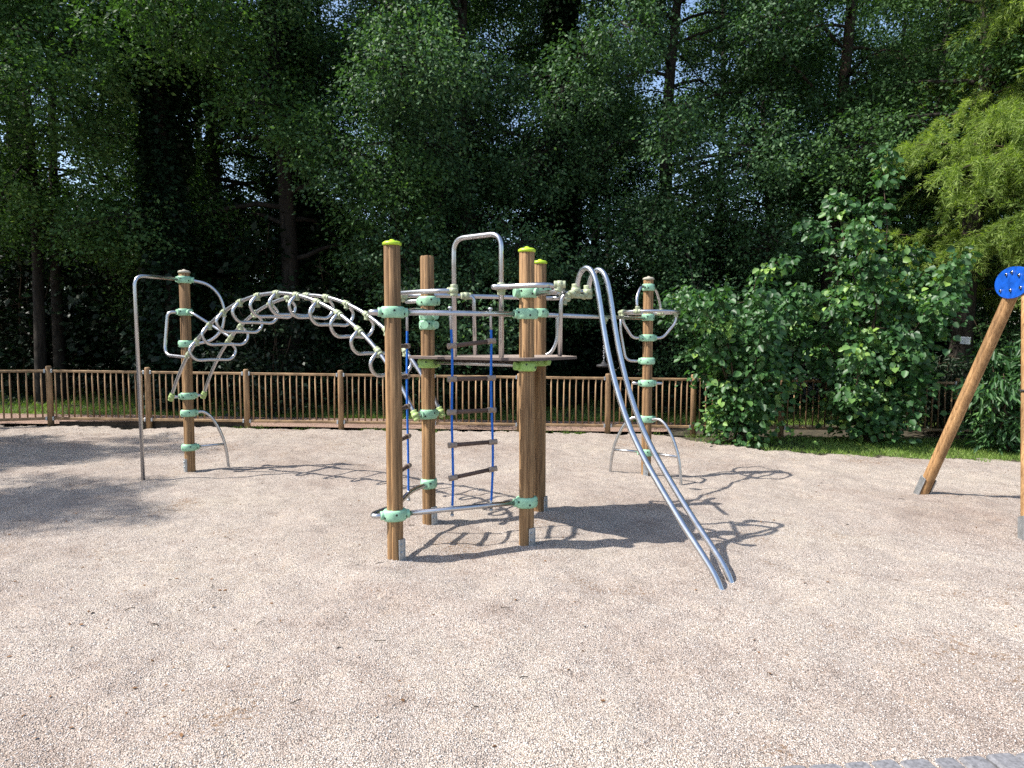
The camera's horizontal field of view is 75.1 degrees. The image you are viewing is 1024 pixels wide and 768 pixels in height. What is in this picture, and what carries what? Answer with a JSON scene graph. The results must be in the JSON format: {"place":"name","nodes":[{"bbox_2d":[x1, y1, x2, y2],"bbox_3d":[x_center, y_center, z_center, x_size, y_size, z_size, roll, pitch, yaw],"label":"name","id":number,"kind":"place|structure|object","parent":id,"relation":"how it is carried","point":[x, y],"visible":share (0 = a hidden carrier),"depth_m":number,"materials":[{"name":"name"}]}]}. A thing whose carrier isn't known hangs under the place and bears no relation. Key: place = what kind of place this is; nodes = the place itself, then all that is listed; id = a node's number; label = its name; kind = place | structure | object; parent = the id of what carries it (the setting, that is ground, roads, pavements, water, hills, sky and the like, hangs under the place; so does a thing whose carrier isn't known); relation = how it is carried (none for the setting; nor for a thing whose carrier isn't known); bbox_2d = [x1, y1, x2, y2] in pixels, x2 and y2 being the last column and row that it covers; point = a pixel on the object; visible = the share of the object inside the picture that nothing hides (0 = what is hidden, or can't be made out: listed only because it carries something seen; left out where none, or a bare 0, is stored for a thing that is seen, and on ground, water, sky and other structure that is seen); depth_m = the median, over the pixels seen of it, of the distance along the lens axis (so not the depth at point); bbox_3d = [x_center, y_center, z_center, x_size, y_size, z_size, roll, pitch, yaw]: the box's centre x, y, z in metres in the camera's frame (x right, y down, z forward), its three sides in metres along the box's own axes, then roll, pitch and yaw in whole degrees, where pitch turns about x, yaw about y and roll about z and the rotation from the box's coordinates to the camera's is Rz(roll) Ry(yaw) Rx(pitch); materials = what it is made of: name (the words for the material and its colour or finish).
{"place":"outdoors","nodes":[
{"label":"outdoors","id":0,"kind":"place"},
{"bbox_2d":[0,413,673,431],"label":"path","id":1,"kind":"structure","parent":0,"point":[548,428],"depth_m":12.94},
{"bbox_2d":[222,424,697,435],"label":"grass","id":2,"kind":"structure","parent":0,"point":[565,431],"depth_m":12.26,"materials":[{"name":"green plant"}]},
{"bbox_2d":[0,355,1019,461],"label":"ground","id":3,"kind":"structure","parent":0,"point":[818,433],"depth_m":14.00,"materials":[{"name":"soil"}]},
{"bbox_2d":[0,263,76,381],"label":"understorey bush","id":4,"kind":"object","parent":3,"relation":"on","point":[28,290],"visible":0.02,"depth_m":22.21,"materials":[{"name":"green plant"}]},
{"bbox_2d":[4,281,80,364],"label":"understorey bush","id":5,"kind":"object","parent":3,"relation":"on","point":[47,315],"depth_m":27.69,"materials":[{"name":"green plant"}]},
{"bbox_2d":[0,253,127,393],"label":"understorey bush","id":6,"kind":"object","parent":3,"relation":"on","point":[6,283],"visible":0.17,"depth_m":18.49,"materials":[{"name":"green plant"}]},
{"bbox_2d":[0,4,130,324],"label":"broadleaf tree","id":7,"kind":"object","parent":3,"relation":"on","point":[34,123],"visible":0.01,"depth_m":22.88,"materials":[{"name":"green plant"}]},
{"bbox_2d":[0,0,147,392],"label":"broadleaf tree","id":8,"kind":"object","parent":3,"relation":"on","point":[67,283],"visible":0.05,"depth_m":19.60,"materials":[{"name":"green plant"}]},
{"bbox_2d":[0,191,153,404],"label":"understorey bush","id":9,"kind":"object","parent":3,"relation":"on","point":[7,343],"visible":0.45,"depth_m":17.57,"materials":[{"name":"green plant"}]},
{"bbox_2d":[47,252,132,377],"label":"understorey bush","id":10,"kind":"object","parent":3,"relation":"on","point":[89,340],"depth_m":27.45,"materials":[{"name":"green plant"}]},
{"bbox_2d":[0,251,205,393],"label":"understorey bush","id":11,"kind":"object","parent":3,"relation":"on","point":[90,293],"visible":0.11,"depth_m":19.60,"materials":[{"name":"green plant"}]},
{"bbox_2d":[75,267,142,387],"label":"understorey bush","id":12,"kind":"object","parent":3,"relation":"on","point":[103,309],"visible":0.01,"depth_m":21.87,"materials":[{"name":"green plant"}]},
{"bbox_2d":[0,0,223,406],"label":"broadleaf tree","id":13,"kind":"object","parent":3,"relation":"on","point":[39,321],"visible":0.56,"depth_m":13.89,"materials":[{"name":"green plant"}]},
{"bbox_2d":[0,0,270,402],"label":"broadleaf tree","id":14,"kind":"object","parent":3,"relation":"on","point":[58,342],"visible":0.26,"depth_m":15.85,"materials":[{"name":"green plant"}]},
{"bbox_2d":[21,199,274,402],"bbox_3d":[-9.280,-2.342,18.893,6.002,5.580,7.603,0,4,-4],"label":"understorey bush","id":15,"kind":"object","parent":3,"relation":"on","point":[82,296],"visible":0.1,"depth_m":16.88,"materials":[{"name":"green plant"}]},
{"bbox_2d":[59,421,243,427],"bbox_3d":[-6.584,0.749,12.263,3.490,0.120,0.040,0,4,0],"label":"edging board","id":16,"kind":"object","parent":3,"relation":"on","point":[135,424],"visible":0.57,"depth_m":12.24,"materials":[{"name":"brown wood"}]},
{"bbox_2d":[44,1,276,355],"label":"broadleaf tree","id":17,"kind":"object","parent":3,"relation":"on","point":[238,160],"visible":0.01,"depth_m":23.81,"materials":[{"name":"green plant"}]},
{"bbox_2d":[118,0,218,413],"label":"ivy clad tree","id":18,"kind":"object","parent":3,"relation":"on","point":[170,173],"visible":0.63,"depth_m":14.45,"materials":[{"name":"green plant"}]},
{"bbox_2d":[70,1,266,252],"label":"broadleaf tree","id":19,"kind":"object","parent":3,"relation":"on","point":[184,150],"depth_m":30.47,"materials":[{"name":"green plant"}]},
{"bbox_2d":[115,277,255,388],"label":"understorey bush","id":20,"kind":"object","parent":3,"relation":"on","point":[200,294],"visible":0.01,"depth_m":19.54,"materials":[{"name":"green plant"}]},
{"bbox_2d":[0,0,386,398],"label":"broadleaf tree","id":21,"kind":"object","parent":3,"relation":"on","point":[93,220],"visible":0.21,"depth_m":15.47,"materials":[{"name":"green plant"}]},
{"bbox_2d":[78,175,377,402],"bbox_3d":[-7.644,-2.431,17.971,8.110,5.952,6.402,1,4,12],"label":"understorey bush","id":22,"kind":"object","parent":3,"relation":"on","point":[236,256],"visible":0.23,"depth_m":16.23,"materials":[{"name":"green plant"}]},
{"bbox_2d":[24,0,490,409],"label":"broadleaf tree","id":23,"kind":"object","parent":3,"relation":"on","point":[206,33],"visible":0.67,"depth_m":13.54,"materials":[{"name":"green plant"}]},
{"bbox_2d":[192,279,374,419],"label":"understorey bush","id":24,"kind":"object","parent":3,"relation":"on","point":[253,362],"visible":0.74,"depth_m":14.34,"materials":[{"name":"green plant"}]},
{"bbox_2d":[184,0,412,357],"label":"broadleaf tree","id":25,"kind":"object","parent":3,"relation":"on","point":[356,131],"depth_m":23.25,"materials":[{"name":"green plant"}]},
{"bbox_2d":[253,0,353,403],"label":"ivy clad tree","id":26,"kind":"object","parent":3,"relation":"on","point":[301,233],"visible":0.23,"depth_m":16.73,"materials":[{"name":"green plant"}]},
{"bbox_2d":[195,178,461,405],"bbox_3d":[-4.859,-2.394,17.887,6.402,5.952,8.110,2,4,27],"label":"understorey bush","id":27,"kind":"object","parent":3,"relation":"on","point":[341,293],"visible":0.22,"depth_m":16.99,"materials":[{"name":"green plant"}]},
{"bbox_2d":[268,266,403,394],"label":"understorey bush","id":28,"kind":"object","parent":3,"relation":"on","point":[352,330],"visible":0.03,"depth_m":20.01,"materials":[{"name":"green plant"}]},
{"bbox_2d":[331,1,495,240],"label":"broadleaf tree","id":29,"kind":"object","parent":3,"relation":"on","point":[379,116],"depth_m":31.11,"materials":[{"name":"green plant"}]},
{"bbox_2d":[267,0,591,402],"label":"broadleaf tree","id":30,"kind":"object","parent":3,"relation":"on","point":[481,123],"visible":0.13,"depth_m":16.97,"materials":[{"name":"green plant"}]},
{"bbox_2d":[342,209,518,398],"bbox_3d":[-2.126,-2.262,19.011,7.603,5.580,6.002,3,5,43],"label":"understorey bush","id":31,"kind":"object","parent":3,"relation":"on","point":[413,341],"visible":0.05,"depth_m":18.38,"materials":[{"name":"green plant"}]},
{"bbox_2d":[229,0,633,410],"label":"broadleaf tree","id":32,"kind":"object","parent":3,"relation":"on","point":[485,250],"visible":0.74,"depth_m":13.73,"materials":[{"name":"green plant"}]},
{"bbox_2d":[408,291,516,396],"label":"understorey bush","id":33,"kind":"object","parent":3,"relation":"on","point":[482,368],"visible":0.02,"depth_m":19.69,"materials":[{"name":"green plant"}]},
{"bbox_2d":[353,0,592,302],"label":"broadleaf tree","id":34,"kind":"object","parent":3,"relation":"on","point":[384,150],"visible":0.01,"depth_m":22.61,"materials":[{"name":"green plant"}]},
{"bbox_2d":[402,271,554,413],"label":"understorey bush","id":35,"kind":"object","parent":3,"relation":"on","point":[498,370],"visible":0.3,"depth_m":15.53,"materials":[{"name":"green plant"}]},
{"bbox_2d":[0,366,1019,440],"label":"wooden fence","id":36,"kind":"object","parent":3,"relation":"on","point":[48,371],"visible":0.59,"depth_m":12.13,"materials":[{"name":"brown wood"}]},
{"bbox_2d":[439,194,654,399],"bbox_3d":[0.564,-2.700,21.020,6.802,6.325,8.617,-1,4,-16],"label":"understorey bush","id":37,"kind":"object","parent":3,"relation":"on","point":[589,334],"visible":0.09,"depth_m":19.23,"materials":[{"name":"green plant"}]},
{"bbox_2d":[528,0,590,408],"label":"ivy clad tree","id":38,"kind":"object","parent":3,"relation":"on","point":[560,367],"visible":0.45,"depth_m":16.71,"materials":[{"name":"green plant"}]},
{"bbox_2d":[503,259,641,385],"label":"understorey bush","id":39,"kind":"object","parent":3,"relation":"on","point":[596,332],"visible":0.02,"depth_m":23.15,"materials":[{"name":"green plant"}]},
{"bbox_2d":[415,0,757,400],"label":"broadleaf tree","id":40,"kind":"object","parent":3,"relation":"on","point":[480,5],"visible":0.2,"depth_m":16.70,"materials":[{"name":"green plant"}]},
{"bbox_2d":[514,2,688,308],"bbox_3d":[4.320,-10.013,32.961,10.584,19.610,8.277,-2,4,-30],"label":"broadleaf tree","id":41,"kind":"object","parent":3,"relation":"on","point":[628,154],"depth_m":32.56,"materials":[{"name":"green plant"}]},
{"bbox_2d":[547,265,658,399],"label":"understorey bush","id":42,"kind":"object","parent":3,"relation":"on","point":[602,373],"visible":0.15,"depth_m":20.25,"materials":[{"name":"green plant"}]},
{"bbox_2d":[484,0,725,385],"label":"broadleaf tree","id":43,"kind":"object","parent":3,"relation":"on","point":[645,172],"visible":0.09,"depth_m":21.51,"materials":[{"name":"green plant"}]},
{"bbox_2d":[589,244,657,381],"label":"understorey bush","id":44,"kind":"object","parent":3,"relation":"on","point":[632,279],"visible":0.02,"depth_m":28.45,"materials":[{"name":"green plant"}]},
{"bbox_2d":[470,0,868,410],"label":"broadleaf tree","id":45,"kind":"object","parent":3,"relation":"on","point":[665,264],"visible":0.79,"depth_m":14.81,"materials":[{"name":"green plant"}]},
{"bbox_2d":[577,277,781,415],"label":"understorey bush","id":46,"kind":"object","parent":3,"relation":"on","point":[631,367],"visible":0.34,"depth_m":15.70,"materials":[{"name":"green plant"}]},
{"bbox_2d":[577,188,805,401],"bbox_3d":[4.511,-2.578,20.022,8.617,6.325,6.802,0,4,-1],"label":"understorey bush","id":47,"kind":"object","parent":3,"relation":"on","point":[621,283],"visible":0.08,"depth_m":18.97,"materials":[{"name":"green plant"}]},
{"bbox_2d":[636,261,802,393],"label":"understorey bush","id":48,"kind":"object","parent":3,"relation":"on","point":[740,293],"visible":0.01,"depth_m":22.41,"materials":[{"name":"green plant"}]},
{"bbox_2d":[577,0,909,395],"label":"broadleaf tree","id":49,"kind":"object","parent":3,"relation":"on","point":[697,27],"visible":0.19,"depth_m":18.16,"materials":[{"name":"green plant"}]},
{"bbox_2d":[654,253,837,448],"bbox_3d":[3.985,-0.553,11.043,3.356,3.262,2.500,0,4,0],"label":"hazel shrub","id":50,"kind":"object","parent":3,"relation":"on","point":[743,389],"visible":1,"depth_m":10.87,"materials":[{"name":"green plant"}]},
{"bbox_2d":[678,279,824,404],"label":"understorey bush","id":51,"kind":"object","parent":3,"relation":"on","point":[763,360],"visible":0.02,"depth_m":18.25,"materials":[{"name":"green plant"}]},
{"bbox_2d":[647,0,915,369],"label":"broadleaf tree","id":52,"kind":"object","parent":3,"relation":"on","point":[699,5],"visible":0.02,"depth_m":24.84,"materials":[{"name":"green plant"}]},
{"bbox_2d":[780,765,805,767],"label":"kerb sett","id":53,"kind":"object","parent":3,"relation":"on","point":[796,766],"visible":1,"depth_m":2.58,"materials":[{"name":"stone"}]},
{"bbox_2d":[788,262,818,383],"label":"understorey bush","id":54,"kind":"object","parent":3,"relation":"on","point":[803,362],"depth_m":28.13,"materials":[{"name":"green plant"}]},
{"bbox_2d":[625,0,1023,409],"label":"broadleaf tree","id":55,"kind":"object","parent":3,"relation":"on","point":[847,47],"visible":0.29,"depth_m":15.65,"materials":[{"name":"green plant"}]},
{"bbox_2d":[809,764,841,767],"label":"kerb sett","id":56,"kind":"object","parent":3,"relation":"on","point":[825,766],"visible":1,"depth_m":2.59,"materials":[{"name":"stone"}]},
{"bbox_2d":[762,0,938,289],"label":"broadleaf tree","id":57,"kind":"object","parent":3,"relation":"on","point":[880,30],"depth_m":30.25,"materials":[{"name":"green plant"}]},
{"bbox_2d":[844,761,871,767],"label":"kerb sett","id":58,"kind":"object","parent":3,"relation":"on","point":[860,764],"visible":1,"depth_m":2.60,"materials":[{"name":"stone"}]},
{"bbox_2d":[784,140,983,445],"bbox_3d":[6.271,-1.497,11.223,3.191,5.184,3.100,1,4,10],"label":"hazel shrub","id":59,"kind":"object","parent":3,"relation":"on","point":[872,375],"visible":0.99,"depth_m":11.00,"materials":[{"name":"green plant"}]},
{"bbox_2d":[788,261,980,399],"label":"understorey bush","id":60,"kind":"object","parent":3,"relation":"on","point":[816,387],"visible":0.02,"depth_m":19.99,"materials":[{"name":"green plant"}]},
{"bbox_2d":[871,759,901,767],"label":"kerb sett","id":61,"kind":"object","parent":3,"relation":"on","point":[888,763],"visible":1,"depth_m":2.60,"materials":[{"name":"stone"}]},
{"bbox_2d":[790,253,984,404],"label":"understorey bush","id":62,"kind":"object","parent":3,"relation":"on","point":[879,322],"depth_m":17.68,"materials":[{"name":"green plant"}]},
{"bbox_2d":[762,0,1023,349],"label":"broadleaf tree","id":63,"kind":"object","parent":3,"relation":"on","point":[851,216],"visible":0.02,"depth_m":19.41,"materials":[{"name":"green plant"}]},
{"bbox_2d":[793,0,1023,379],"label":"broadleaf tree","id":64,"kind":"object","parent":3,"relation":"on","point":[983,68],"visible":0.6,"depth_m":13.48,"materials":[{"name":"green plant"}]},
{"bbox_2d":[960,337,970,343],"bbox_3d":[9.064,-0.870,13.300,0.208,0.156,0.011,0,4,0],"label":"paper notice","id":65,"kind":"object","parent":64,"relation":"attached to","point":[965,340],"visible":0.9,"depth_m":13.30,"materials":[{"name":"white paper"}]},
{"bbox_2d":[808,1,1018,341],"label":"broadleaf tree","id":66,"kind":"object","parent":3,"relation":"on","point":[915,79],"visible":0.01,"depth_m":23.24,"materials":[{"name":"green plant"}]},
{"bbox_2d":[900,759,935,767],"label":"kerb sett","id":67,"kind":"object","parent":3,"relation":"on","point":[918,763],"visible":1,"depth_m":2.62,"materials":[{"name":"stone"}]},
{"bbox_2d":[830,0,1023,342],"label":"feathery tree","id":68,"kind":"object","parent":3,"relation":"on","point":[1008,116],"visible":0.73,"depth_m":12.09,"materials":[{"name":"green plant"}]},
{"bbox_2d":[934,757,964,767],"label":"kerb sett","id":69,"kind":"object","parent":3,"relation":"on","point":[948,762],"visible":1,"depth_m":2.62,"materials":[{"name":"stone"}]},
{"bbox_2d":[902,352,1009,437],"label":"lance shrub","id":70,"kind":"object","parent":3,"relation":"on","point":[954,372],"visible":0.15,"depth_m":12.74,"materials":[{"name":"green plant"}]},
{"bbox_2d":[925,258,1021,386],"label":"understorey bush","id":71,"kind":"object","parent":3,"relation":"on","point":[947,342],"visible":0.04,"depth_m":16.44,"materials":[{"name":"green plant"}]},
{"bbox_2d":[958,756,995,767],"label":"kerb sett","id":72,"kind":"object","parent":3,"relation":"on","point":[974,762],"visible":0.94,"depth_m":2.63,"materials":[{"name":"stone"}]},
{"bbox_2d":[944,334,1020,456],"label":"lance shrub","id":73,"kind":"object","parent":3,"relation":"on","point":[993,394],"visible":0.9,"depth_m":10.49,"materials":[{"name":"green plant"}]},
{"bbox_2d":[949,302,1020,416],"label":"leaved shrub","id":74,"kind":"object","parent":3,"relation":"on","point":[981,325],"visible":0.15,"depth_m":13.36,"materials":[{"name":"green plant"}]},
{"bbox_2d":[986,753,1023,767],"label":"kerb sett","id":75,"kind":"object","parent":3,"relation":"on","point":[1003,760],"visible":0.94,"depth_m":2.63,"materials":[{"name":"stone"}]},
{"bbox_2d":[1016,753,1023,761],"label":"kerb sett","id":76,"kind":"object","parent":3,"relation":"on","point":[1020,756],"visible":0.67,"depth_m":2.68,"materials":[{"name":"stone"}]},
{"bbox_2d":[0,0,1020,321],"label":"sky","id":77,"kind":"structure","parent":0,"point":[686,11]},
{"bbox_2d":[0,425,1023,767],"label":"gravel ground","id":78,"kind":"structure","parent":0,"point":[54,475],"depth_m":4.16,"materials":[{"name":"beige gravel"}]},
{"bbox_2d":[133,232,733,589],"bbox_3d":[-1.099,0.113,6.455,6.324,2.792,4.234,0,4,0],"label":"climbing frame","id":79,"kind":"object","parent":78,"relation":"on","point":[531,361],"visible":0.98,"depth_m":5.61,"materials":[{"name":"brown wood"}]},
{"bbox_2d":[596,345,607,366],"bbox_3d":[1.012,-0.427,7.323,0.164,0.482,0.164,0,4,0],"label":"disc swing","id":80,"kind":"object","parent":79,"relation":"hanging from","point":[603,364],"visible":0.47,"depth_m":7.31,"materials":[{"name":"metal"}]},
{"bbox_2d":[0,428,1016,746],"bbox_3d":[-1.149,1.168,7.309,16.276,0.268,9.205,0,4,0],"label":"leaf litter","id":81,"kind":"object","parent":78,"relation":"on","point":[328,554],"visible":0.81,"depth_m":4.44,"materials":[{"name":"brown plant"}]},
{"bbox_2d":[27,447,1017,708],"bbox_3d":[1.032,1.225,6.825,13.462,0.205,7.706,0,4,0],"label":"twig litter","id":82,"kind":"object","parent":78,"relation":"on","point":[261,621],"visible":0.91,"depth_m":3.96,"materials":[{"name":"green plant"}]},
{"bbox_2d":[913,266,1023,540],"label":"swing frame","id":83,"kind":"object","parent":78,"relation":"on","point":[1009,285],"visible":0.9,"depth_m":6.82,"materials":[{"name":"brown wood"}]},
{"bbox_2d":[684,434,1020,461],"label":"grass","id":84,"kind":"structure","parent":0,"point":[846,449],"depth_m":10.77,"materials":[{"name":"green plant"}]}
]}

